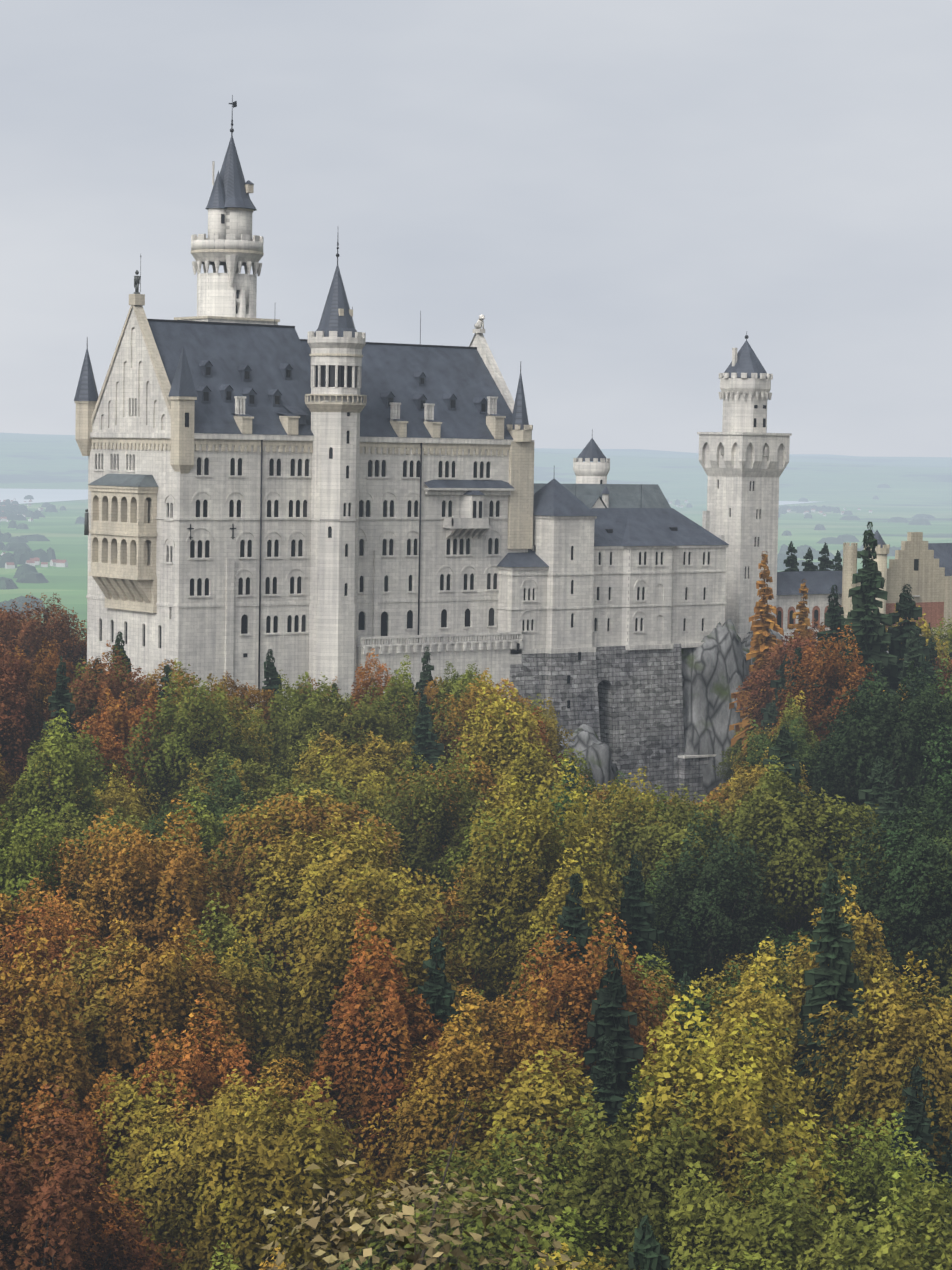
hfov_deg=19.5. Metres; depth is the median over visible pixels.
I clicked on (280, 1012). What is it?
beech tree
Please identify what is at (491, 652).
palas trim
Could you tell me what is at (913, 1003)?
beech tree
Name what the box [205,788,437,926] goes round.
beech tree
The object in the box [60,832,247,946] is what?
beech tree
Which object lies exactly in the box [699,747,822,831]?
beech tree
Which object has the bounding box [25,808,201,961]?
beech tree
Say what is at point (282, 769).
spruce tree
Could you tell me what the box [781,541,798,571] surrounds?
spruce tree
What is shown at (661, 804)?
beech tree
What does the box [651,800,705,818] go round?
beech tree
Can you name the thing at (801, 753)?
beech tree
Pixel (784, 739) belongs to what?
spruce tree
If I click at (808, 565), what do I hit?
spruce tree
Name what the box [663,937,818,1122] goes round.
beech tree
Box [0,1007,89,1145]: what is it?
beech tree
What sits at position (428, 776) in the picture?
beech tree
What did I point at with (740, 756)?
beech tree
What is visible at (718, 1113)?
beech tree
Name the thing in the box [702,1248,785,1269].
beech tree
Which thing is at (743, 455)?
square tower head
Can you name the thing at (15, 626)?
beech tree
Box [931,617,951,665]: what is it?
beech tree
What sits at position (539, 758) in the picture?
beech tree
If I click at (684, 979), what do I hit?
spruce tree
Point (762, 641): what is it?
larch tree
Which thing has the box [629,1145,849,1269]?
beech tree
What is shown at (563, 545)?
kemenate tower
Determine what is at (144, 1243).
beech tree
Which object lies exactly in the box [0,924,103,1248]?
beech tree
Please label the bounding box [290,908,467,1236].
beech tree
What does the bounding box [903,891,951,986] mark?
beech tree
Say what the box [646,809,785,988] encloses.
beech tree
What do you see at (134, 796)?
beech tree
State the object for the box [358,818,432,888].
beech tree
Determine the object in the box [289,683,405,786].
beech tree
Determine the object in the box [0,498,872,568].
village houses
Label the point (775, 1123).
spruce tree
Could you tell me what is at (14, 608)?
beech tree
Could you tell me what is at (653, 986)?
beech tree
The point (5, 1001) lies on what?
beech tree
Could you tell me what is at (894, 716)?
beech tree
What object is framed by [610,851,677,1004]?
spruce tree
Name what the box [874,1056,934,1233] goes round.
spruce tree
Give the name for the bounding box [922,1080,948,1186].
spruce tree
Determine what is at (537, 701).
beech tree
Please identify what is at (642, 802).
beech tree
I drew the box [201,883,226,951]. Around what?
spruce tree
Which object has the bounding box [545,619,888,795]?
cliff rock
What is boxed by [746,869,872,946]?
beech tree
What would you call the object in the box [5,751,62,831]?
beech tree
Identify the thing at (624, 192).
sky
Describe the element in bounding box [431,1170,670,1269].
beech tree
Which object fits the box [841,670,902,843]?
spruce tree
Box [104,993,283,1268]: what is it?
beech tree
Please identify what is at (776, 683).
spruce tree
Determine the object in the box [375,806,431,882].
beech tree
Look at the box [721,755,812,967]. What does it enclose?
beech tree
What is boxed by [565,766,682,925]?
beech tree
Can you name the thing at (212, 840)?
beech tree
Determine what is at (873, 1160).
beech tree
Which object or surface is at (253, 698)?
beech tree
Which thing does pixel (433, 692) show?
beech tree
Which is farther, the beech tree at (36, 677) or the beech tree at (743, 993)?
the beech tree at (36, 677)
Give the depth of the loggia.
353.41 m
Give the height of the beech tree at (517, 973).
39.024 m
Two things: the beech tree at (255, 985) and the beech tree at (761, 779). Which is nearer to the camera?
the beech tree at (255, 985)
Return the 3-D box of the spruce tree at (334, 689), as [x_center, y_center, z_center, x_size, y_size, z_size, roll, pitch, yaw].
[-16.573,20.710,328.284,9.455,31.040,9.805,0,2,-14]
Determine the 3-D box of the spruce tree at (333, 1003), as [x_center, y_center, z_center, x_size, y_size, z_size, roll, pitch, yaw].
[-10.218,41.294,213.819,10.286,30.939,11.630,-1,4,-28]
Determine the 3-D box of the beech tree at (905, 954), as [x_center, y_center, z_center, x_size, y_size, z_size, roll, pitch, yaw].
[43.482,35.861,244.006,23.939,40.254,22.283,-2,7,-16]
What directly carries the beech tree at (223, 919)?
on the terrain ground
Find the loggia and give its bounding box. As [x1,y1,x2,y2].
[91,491,156,575]
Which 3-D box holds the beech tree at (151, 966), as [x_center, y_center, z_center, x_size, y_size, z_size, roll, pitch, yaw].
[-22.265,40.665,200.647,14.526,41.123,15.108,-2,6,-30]
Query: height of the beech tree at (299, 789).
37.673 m
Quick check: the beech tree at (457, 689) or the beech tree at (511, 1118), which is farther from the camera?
the beech tree at (457, 689)
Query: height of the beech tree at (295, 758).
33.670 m
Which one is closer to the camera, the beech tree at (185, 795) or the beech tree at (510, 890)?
the beech tree at (510, 890)
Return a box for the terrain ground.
[0,433,951,1268]
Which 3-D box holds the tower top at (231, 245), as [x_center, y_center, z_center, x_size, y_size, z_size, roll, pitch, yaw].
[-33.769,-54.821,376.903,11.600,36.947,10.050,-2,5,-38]
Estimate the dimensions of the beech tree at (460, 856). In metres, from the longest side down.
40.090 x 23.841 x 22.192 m
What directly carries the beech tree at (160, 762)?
on the terrain ground
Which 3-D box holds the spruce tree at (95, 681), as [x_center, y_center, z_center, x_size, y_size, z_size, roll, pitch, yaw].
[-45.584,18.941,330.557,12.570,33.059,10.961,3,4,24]
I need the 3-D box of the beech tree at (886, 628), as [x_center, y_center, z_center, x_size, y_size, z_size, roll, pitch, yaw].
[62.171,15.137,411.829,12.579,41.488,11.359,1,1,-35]
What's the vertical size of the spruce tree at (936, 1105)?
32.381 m
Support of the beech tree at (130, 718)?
on the terrain ground
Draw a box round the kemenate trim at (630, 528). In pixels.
[497,479,728,632]
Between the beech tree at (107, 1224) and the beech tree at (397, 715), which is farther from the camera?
the beech tree at (397, 715)
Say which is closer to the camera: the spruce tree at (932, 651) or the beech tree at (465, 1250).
the beech tree at (465, 1250)
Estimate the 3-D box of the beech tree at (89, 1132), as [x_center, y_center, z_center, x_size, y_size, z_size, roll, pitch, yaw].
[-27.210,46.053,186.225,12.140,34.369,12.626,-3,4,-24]
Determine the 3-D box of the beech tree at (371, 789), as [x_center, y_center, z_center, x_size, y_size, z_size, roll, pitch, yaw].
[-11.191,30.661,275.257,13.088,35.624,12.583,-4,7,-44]
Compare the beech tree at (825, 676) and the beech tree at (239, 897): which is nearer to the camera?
the beech tree at (239, 897)
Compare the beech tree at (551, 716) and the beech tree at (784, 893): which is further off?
the beech tree at (551, 716)
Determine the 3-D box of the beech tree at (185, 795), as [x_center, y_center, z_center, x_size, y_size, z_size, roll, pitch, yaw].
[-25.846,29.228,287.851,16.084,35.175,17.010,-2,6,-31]
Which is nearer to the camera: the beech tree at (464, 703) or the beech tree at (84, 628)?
the beech tree at (464, 703)
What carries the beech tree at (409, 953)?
on the terrain ground
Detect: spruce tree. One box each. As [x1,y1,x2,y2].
[36,656,78,797]
[75,656,110,722]
[111,632,135,707]
[151,660,176,817]
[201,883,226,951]
[255,649,285,756]
[267,752,291,802]
[267,975,366,1233]
[330,679,338,705]
[375,926,474,1205]
[402,676,416,724]
[406,688,443,900]
[415,647,437,703]
[419,1092,471,1267]
[540,864,591,1075]
[555,758,578,833]
[568,944,663,1128]
[588,1036,633,1135]
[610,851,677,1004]
[628,1214,670,1269]
[667,912,707,1003]
[678,971,697,1009]
[694,802,737,996]
[736,654,791,781]
[743,1034,787,1199]
[754,721,823,877]
[755,1103,798,1199]
[761,701,775,734]
[769,669,787,732]
[776,642,806,727]
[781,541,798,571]
[781,814,848,986]
[787,862,884,1218]
[802,548,817,570]
[809,585,849,713]
[814,522,897,743]
[816,542,833,570]
[820,636,849,738]
[830,550,842,570]
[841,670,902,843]
[845,756,918,946]
[866,764,928,1006]
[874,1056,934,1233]
[883,584,935,689]
[894,628,927,694]
[895,1052,951,1151]
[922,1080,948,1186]
[925,635,946,702]
[934,1130,951,1237]
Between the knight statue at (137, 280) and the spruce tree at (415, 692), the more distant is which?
the knight statue at (137, 280)
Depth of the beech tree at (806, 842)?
249.89 m
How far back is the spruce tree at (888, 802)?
269.56 m
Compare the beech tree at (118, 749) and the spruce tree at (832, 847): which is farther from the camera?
the beech tree at (118, 749)
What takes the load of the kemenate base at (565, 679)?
on the terrain ground
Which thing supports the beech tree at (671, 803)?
on the terrain ground
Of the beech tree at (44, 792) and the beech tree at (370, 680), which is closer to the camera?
the beech tree at (44, 792)
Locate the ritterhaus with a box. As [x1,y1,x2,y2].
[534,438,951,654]
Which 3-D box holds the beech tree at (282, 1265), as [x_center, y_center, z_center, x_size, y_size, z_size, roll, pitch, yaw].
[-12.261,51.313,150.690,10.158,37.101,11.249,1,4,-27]
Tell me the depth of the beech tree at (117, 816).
239.95 m
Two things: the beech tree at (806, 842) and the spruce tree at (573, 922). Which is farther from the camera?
the beech tree at (806, 842)
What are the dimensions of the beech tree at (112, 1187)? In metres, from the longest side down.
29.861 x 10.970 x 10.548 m
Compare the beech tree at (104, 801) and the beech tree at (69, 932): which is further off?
the beech tree at (104, 801)
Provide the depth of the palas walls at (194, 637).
357.88 m
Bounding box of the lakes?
[0,488,817,504]
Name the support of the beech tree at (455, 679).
on the terrain ground
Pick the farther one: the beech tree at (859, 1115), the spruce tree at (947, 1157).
the beech tree at (859, 1115)
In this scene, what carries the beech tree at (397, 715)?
on the terrain ground
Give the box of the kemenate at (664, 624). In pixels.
[592,547,726,647]
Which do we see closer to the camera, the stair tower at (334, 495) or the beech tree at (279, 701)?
the beech tree at (279, 701)
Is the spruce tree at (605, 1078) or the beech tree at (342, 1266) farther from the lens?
the spruce tree at (605, 1078)
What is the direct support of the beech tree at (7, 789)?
on the terrain ground
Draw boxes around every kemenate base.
[509,642,703,740]
[595,644,684,802]
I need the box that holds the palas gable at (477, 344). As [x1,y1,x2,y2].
[471,335,512,413]
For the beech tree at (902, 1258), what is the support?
on the terrain ground
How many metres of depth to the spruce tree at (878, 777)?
278.63 m
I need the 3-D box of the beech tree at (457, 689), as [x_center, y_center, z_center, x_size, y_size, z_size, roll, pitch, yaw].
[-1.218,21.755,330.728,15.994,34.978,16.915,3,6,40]
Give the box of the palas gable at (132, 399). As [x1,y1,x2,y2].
[92,307,170,432]
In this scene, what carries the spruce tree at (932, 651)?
on the terrain ground
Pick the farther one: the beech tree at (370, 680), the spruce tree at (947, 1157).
the beech tree at (370, 680)
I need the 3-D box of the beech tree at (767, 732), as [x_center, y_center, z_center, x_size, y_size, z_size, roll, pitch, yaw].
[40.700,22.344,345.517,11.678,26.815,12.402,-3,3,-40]
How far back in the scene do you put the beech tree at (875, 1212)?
167.75 m
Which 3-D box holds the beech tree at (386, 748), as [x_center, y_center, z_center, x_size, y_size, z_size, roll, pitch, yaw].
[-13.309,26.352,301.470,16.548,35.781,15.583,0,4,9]
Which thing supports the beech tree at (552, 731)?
on the terrain ground
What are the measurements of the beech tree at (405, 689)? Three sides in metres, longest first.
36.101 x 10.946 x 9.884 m
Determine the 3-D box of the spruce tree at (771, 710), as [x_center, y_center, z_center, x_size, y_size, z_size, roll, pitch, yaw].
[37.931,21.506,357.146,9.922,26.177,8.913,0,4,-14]
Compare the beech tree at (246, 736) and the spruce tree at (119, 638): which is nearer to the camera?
the beech tree at (246, 736)
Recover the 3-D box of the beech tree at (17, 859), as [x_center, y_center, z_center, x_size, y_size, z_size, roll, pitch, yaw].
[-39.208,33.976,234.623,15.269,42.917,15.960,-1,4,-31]
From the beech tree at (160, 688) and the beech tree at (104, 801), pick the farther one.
the beech tree at (160, 688)
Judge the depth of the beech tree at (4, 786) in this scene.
290.81 m
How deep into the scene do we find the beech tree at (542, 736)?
295.65 m
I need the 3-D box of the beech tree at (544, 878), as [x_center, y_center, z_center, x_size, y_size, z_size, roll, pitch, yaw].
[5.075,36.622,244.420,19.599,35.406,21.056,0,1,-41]
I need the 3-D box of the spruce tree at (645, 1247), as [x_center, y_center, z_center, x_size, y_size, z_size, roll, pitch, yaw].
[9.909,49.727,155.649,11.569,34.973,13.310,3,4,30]
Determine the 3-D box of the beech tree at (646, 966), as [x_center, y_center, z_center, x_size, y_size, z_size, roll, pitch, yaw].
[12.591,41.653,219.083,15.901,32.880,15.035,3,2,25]
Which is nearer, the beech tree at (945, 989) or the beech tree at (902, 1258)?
the beech tree at (902, 1258)
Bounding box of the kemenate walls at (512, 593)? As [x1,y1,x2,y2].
[497,569,547,648]
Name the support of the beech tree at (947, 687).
on the terrain ground
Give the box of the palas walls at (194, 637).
[87,443,527,709]
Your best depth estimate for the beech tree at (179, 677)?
329.57 m
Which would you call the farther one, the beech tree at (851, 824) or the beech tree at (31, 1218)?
the beech tree at (851, 824)
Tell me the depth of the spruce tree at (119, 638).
331.74 m
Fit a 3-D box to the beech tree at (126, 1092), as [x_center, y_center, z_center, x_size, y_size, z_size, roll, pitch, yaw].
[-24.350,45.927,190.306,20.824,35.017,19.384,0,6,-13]
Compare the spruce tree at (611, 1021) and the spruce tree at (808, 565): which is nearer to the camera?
the spruce tree at (611, 1021)
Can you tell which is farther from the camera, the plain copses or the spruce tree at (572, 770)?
the plain copses
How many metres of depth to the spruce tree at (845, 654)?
333.58 m
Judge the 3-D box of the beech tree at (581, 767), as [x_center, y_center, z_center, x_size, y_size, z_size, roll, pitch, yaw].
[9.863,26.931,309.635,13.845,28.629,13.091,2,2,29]
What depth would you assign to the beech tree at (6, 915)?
220.03 m
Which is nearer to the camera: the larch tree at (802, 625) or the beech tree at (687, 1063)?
the beech tree at (687, 1063)
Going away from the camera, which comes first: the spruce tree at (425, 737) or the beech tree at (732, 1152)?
the beech tree at (732, 1152)
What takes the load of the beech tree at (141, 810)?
on the terrain ground
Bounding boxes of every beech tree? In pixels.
[0,594,73,695]
[0,607,33,656]
[0,609,46,675]
[0,636,40,783]
[0,640,27,682]
[0,644,38,784]
[0,746,19,819]
[0,760,18,799]
[0,767,22,818]
[0,798,109,963]
[0,811,29,866]
[0,838,70,945]
[0,872,119,1059]
[0,886,127,1068]
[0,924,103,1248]
[0,947,113,1081]
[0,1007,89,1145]
[0,1042,63,1229]
[0,1063,225,1253]
[0,1067,149,1258]
[0,1076,168,1269]
[0,1151,12,1266]
[1,708,112,883]
[2,600,22,623]
[2,638,78,774]
[2,711,44,776]
[2,1178,148,1269]
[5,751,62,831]
[12,1187,219,1269]
[15,593,86,692]
[15,716,123,829]
[18,928,285,1108]
[23,594,73,639]
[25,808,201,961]
[26,836,89,890]
[31,801,165,890]
[42,640,153,773]
[47,620,86,661]
[51,784,145,846]
[54,1184,161,1269]
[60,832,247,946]
[69,646,152,754]
[69,907,266,1257]
[73,794,256,972]
[74,683,181,822]
[76,719,151,819]
[88,815,167,939]
[92,764,159,826]
[92,1069,328,1269]
[96,798,205,854]
[101,1189,177,1258]
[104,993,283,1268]
[109,658,198,740]
[122,658,258,824]
[136,930,297,1082]
[139,1072,377,1269]
[140,664,195,703]
[140,786,259,890]
[146,749,285,838]
[148,673,249,801]
[160,785,231,898]
[161,697,276,800]
[170,945,296,1076]
[180,891,279,1080]
[183,757,275,810]
[186,696,283,774]
[202,752,263,838]
[202,787,399,1049]
[205,671,279,742]
[205,767,381,851]
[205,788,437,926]
[207,794,307,885]
[209,1240,239,1269]
[218,812,453,1056]
[226,856,314,1110]
[231,1056,378,1267]
[237,703,278,780]
[238,1045,381,1209]
[241,915,339,1058]
[248,809,451,962]
[259,865,481,1196]
[259,1246,285,1269]
[262,670,364,775]
[263,682,358,786]
[263,1177,460,1269]
[265,722,325,801]
[265,956,411,1079]
[283,676,339,715]
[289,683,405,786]
[289,737,402,817]
[290,713,420,806]
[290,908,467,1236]
[323,764,430,857]
[337,1248,372,1269]
[342,1128,614,1269]
[347,648,403,714]
[357,655,419,772]
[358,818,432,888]
[359,989,525,1228]
[360,692,435,759]
[371,739,499,922]
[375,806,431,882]
[383,746,511,899]
[384,979,493,1082]
[394,677,454,744]
[395,981,530,1090]
[400,671,527,763]
[403,1046,645,1251]
[415,676,442,697]
[416,760,458,871]
[421,860,509,1028]
[425,674,550,876]
[427,1166,617,1261]
[430,806,661,955]
[431,668,550,771]
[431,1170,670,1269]
[433,660,486,695]
[434,664,489,764]
[435,756,622,1035]
[437,678,463,704]
[441,859,595,1073]
[446,974,582,1196]
[448,1228,517,1269]
[452,859,621,998]
[456,704,562,798]
[457,680,562,847]
[485,909,680,1158]
[487,848,606,1062]
[489,1064,731,1269]
[494,678,536,715]
[511,777,601,857]
[512,697,576,778]
[516,935,686,1091]
[523,966,678,1044]
[529,694,549,736]
[529,1242,617,1269]
[531,705,573,734]
[546,743,576,765]
[549,748,613,794]
[559,774,631,821]
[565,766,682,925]
[577,769,634,821]
[578,985,846,1269]
[584,784,732,971]
[601,784,769,975]
[606,853,704,979]
[615,782,649,807]
[616,940,675,996]
[623,953,694,1029]
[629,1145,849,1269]
[643,961,802,1121]
[644,1036,793,1152]
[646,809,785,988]
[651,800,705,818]
[660,940,830,1199]
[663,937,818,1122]
[669,793,710,837]
[674,1122,851,1267]
[688,762,895,988]
[694,782,741,826]
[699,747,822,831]
[701,872,816,980]
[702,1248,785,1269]
[712,732,751,781]
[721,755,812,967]
[728,727,753,760]
[730,731,777,781]
[734,619,830,727]
[736,716,831,844]
[743,922,872,1046]
[744,724,770,747]
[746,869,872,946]
[763,1141,951,1269]
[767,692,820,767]
[768,690,818,740]
[769,623,883,747]
[779,948,874,1041]
[780,874,916,1106]
[786,1110,951,1269]
[789,951,951,1233]
[803,672,905,845]
[807,806,951,1019]
[812,660,951,844]
[815,703,941,800]
[831,1173,951,1269]
[833,1064,945,1201]
[840,797,865,860]
[849,811,951,1007]
[851,923,930,1007]
[858,961,922,1102]
[876,723,951,996]
[885,604,917,631]
[895,655,951,808]
[899,605,950,674]
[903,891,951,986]
[921,968,951,1076]
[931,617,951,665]
[933,653,951,700]
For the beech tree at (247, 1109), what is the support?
on the terrain ground
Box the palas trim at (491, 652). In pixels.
[74,307,533,704]
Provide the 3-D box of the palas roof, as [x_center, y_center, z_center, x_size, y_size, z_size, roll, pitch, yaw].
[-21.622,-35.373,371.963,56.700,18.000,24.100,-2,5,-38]
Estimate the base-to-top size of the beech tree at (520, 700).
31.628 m
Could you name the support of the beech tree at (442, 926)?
on the terrain ground
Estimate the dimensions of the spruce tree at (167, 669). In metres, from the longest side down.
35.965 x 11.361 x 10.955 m
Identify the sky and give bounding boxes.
[0,0,951,456]
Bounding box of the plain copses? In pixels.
[0,484,934,615]
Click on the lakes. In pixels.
(43, 495)
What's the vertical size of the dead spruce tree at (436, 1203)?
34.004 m
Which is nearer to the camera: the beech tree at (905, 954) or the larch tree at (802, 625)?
the beech tree at (905, 954)
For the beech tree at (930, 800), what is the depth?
248.97 m
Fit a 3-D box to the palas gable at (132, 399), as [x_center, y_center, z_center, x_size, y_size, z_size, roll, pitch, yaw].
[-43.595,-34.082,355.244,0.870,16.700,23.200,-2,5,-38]
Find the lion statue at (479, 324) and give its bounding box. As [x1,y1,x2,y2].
[473,314,484,332]
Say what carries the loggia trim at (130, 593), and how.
attached to the palas trim at (491, 652)
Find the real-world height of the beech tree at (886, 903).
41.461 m
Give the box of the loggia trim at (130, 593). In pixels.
[84,474,157,612]
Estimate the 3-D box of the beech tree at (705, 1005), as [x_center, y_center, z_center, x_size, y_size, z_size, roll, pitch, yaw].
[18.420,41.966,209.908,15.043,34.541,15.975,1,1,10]
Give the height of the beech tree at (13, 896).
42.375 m
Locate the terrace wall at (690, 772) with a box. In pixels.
[678,629,887,803]
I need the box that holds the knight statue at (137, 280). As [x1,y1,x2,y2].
[134,255,140,293]
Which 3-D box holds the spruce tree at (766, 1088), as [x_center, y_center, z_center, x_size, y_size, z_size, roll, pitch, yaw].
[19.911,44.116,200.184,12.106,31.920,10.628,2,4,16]
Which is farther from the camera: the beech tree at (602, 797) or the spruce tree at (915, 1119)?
the beech tree at (602, 797)
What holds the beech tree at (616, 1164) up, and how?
on the terrain ground
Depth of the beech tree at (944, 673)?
342.09 m
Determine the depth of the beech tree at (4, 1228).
166.87 m
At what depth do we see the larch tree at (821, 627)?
378.32 m
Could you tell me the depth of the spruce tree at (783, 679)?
341.53 m
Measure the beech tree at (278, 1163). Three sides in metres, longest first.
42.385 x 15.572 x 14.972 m
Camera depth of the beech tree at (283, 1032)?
219.54 m
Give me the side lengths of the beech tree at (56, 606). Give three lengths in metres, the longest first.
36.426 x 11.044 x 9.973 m
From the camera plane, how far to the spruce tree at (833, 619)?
343.54 m
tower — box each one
[197,273,256,317]
[310,387,359,603]
[531,518,594,648]
[707,476,778,633]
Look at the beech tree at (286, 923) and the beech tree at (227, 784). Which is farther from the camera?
the beech tree at (227, 784)
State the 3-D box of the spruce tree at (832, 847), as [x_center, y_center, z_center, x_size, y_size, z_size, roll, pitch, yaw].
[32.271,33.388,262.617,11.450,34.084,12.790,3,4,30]
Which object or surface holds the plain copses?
on the terrain ground
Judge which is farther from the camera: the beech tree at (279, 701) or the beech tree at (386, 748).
the beech tree at (279, 701)
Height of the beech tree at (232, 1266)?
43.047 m
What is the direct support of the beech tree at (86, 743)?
on the terrain ground
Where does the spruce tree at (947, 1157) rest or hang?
on the terrain ground
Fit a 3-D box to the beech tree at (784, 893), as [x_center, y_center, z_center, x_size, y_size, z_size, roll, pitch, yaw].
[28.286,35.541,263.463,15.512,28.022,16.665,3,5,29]
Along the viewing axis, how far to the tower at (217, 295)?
374.16 m
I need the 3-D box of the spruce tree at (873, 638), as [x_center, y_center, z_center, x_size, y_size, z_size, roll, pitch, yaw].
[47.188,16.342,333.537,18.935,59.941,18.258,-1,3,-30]
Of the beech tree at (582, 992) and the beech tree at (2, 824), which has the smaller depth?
the beech tree at (582, 992)
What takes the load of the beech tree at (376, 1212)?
on the terrain ground
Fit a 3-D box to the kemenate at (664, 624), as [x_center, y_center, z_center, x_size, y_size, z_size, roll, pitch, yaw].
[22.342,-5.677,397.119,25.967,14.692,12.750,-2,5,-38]
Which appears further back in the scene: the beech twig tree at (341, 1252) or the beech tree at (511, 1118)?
the beech tree at (511, 1118)
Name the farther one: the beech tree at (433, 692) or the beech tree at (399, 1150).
the beech tree at (433, 692)
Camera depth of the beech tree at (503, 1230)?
159.34 m
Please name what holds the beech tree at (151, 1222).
on the terrain ground
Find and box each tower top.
[174,95,279,324]
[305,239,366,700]
[697,333,791,435]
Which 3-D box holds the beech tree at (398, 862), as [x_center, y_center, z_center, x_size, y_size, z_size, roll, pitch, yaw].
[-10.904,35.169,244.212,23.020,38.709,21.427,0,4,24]
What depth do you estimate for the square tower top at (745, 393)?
413.75 m
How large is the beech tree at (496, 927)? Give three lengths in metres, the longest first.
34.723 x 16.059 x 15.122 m
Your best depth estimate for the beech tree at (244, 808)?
261.64 m
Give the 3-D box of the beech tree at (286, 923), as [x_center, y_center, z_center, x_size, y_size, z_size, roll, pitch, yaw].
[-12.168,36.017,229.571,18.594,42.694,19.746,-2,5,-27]
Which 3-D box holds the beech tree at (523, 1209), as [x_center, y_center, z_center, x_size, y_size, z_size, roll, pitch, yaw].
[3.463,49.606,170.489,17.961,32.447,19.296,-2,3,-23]
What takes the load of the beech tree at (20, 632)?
on the terrain ground
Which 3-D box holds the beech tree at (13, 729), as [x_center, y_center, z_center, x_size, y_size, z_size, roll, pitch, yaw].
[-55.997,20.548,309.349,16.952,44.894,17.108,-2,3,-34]
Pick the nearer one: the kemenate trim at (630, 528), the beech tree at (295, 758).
the beech tree at (295, 758)
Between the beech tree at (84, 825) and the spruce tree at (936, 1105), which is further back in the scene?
the beech tree at (84, 825)
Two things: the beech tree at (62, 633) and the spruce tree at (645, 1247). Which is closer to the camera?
the spruce tree at (645, 1247)
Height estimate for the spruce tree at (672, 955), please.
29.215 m
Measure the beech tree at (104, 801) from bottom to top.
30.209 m
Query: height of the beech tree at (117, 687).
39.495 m
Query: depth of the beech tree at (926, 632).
382.92 m
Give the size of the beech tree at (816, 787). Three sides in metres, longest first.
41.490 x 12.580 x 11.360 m
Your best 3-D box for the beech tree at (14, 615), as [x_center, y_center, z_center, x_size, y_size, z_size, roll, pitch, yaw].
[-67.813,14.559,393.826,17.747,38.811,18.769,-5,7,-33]
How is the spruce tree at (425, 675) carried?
on the terrain ground
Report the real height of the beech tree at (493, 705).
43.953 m
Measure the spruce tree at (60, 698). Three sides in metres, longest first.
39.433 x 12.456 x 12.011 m
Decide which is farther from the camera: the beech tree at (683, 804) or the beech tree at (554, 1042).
the beech tree at (683, 804)
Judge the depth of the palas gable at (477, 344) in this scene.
386.62 m
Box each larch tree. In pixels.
[729,551,783,754]
[788,579,815,653]
[818,622,826,651]
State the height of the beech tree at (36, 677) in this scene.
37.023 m
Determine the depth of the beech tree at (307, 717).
311.28 m
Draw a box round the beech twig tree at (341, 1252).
[230,1157,580,1269]
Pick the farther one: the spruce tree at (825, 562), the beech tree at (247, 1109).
the spruce tree at (825, 562)
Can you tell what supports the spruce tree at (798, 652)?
on the terrain ground
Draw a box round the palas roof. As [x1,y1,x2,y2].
[91,294,514,439]
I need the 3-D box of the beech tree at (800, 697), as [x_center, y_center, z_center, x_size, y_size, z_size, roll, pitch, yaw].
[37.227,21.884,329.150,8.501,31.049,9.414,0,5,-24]
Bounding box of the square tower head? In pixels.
[699,434,789,477]
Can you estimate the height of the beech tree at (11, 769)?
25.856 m
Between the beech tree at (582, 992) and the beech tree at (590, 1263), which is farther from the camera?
the beech tree at (582, 992)
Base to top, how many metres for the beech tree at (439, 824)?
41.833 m
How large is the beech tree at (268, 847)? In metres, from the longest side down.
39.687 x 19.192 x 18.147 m
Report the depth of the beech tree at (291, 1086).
197.75 m
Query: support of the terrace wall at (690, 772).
on the terrain ground
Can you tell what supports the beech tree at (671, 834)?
on the terrain ground
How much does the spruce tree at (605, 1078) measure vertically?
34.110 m
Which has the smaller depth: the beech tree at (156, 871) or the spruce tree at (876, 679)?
the beech tree at (156, 871)
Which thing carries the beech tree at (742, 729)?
on the terrain ground
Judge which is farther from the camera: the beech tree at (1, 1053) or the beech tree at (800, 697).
the beech tree at (800, 697)
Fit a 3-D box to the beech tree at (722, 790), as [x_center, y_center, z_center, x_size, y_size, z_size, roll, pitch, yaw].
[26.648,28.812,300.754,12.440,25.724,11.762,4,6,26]
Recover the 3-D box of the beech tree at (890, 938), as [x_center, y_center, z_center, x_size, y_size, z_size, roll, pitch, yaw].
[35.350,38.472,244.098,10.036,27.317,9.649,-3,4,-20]
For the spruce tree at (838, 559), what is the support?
on the terrain ground
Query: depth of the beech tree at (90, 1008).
200.74 m
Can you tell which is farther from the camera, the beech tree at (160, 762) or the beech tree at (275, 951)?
the beech tree at (160, 762)
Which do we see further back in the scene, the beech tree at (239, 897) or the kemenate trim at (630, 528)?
the kemenate trim at (630, 528)
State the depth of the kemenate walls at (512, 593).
378.44 m
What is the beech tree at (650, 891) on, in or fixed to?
on the terrain ground
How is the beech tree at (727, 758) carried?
on the terrain ground

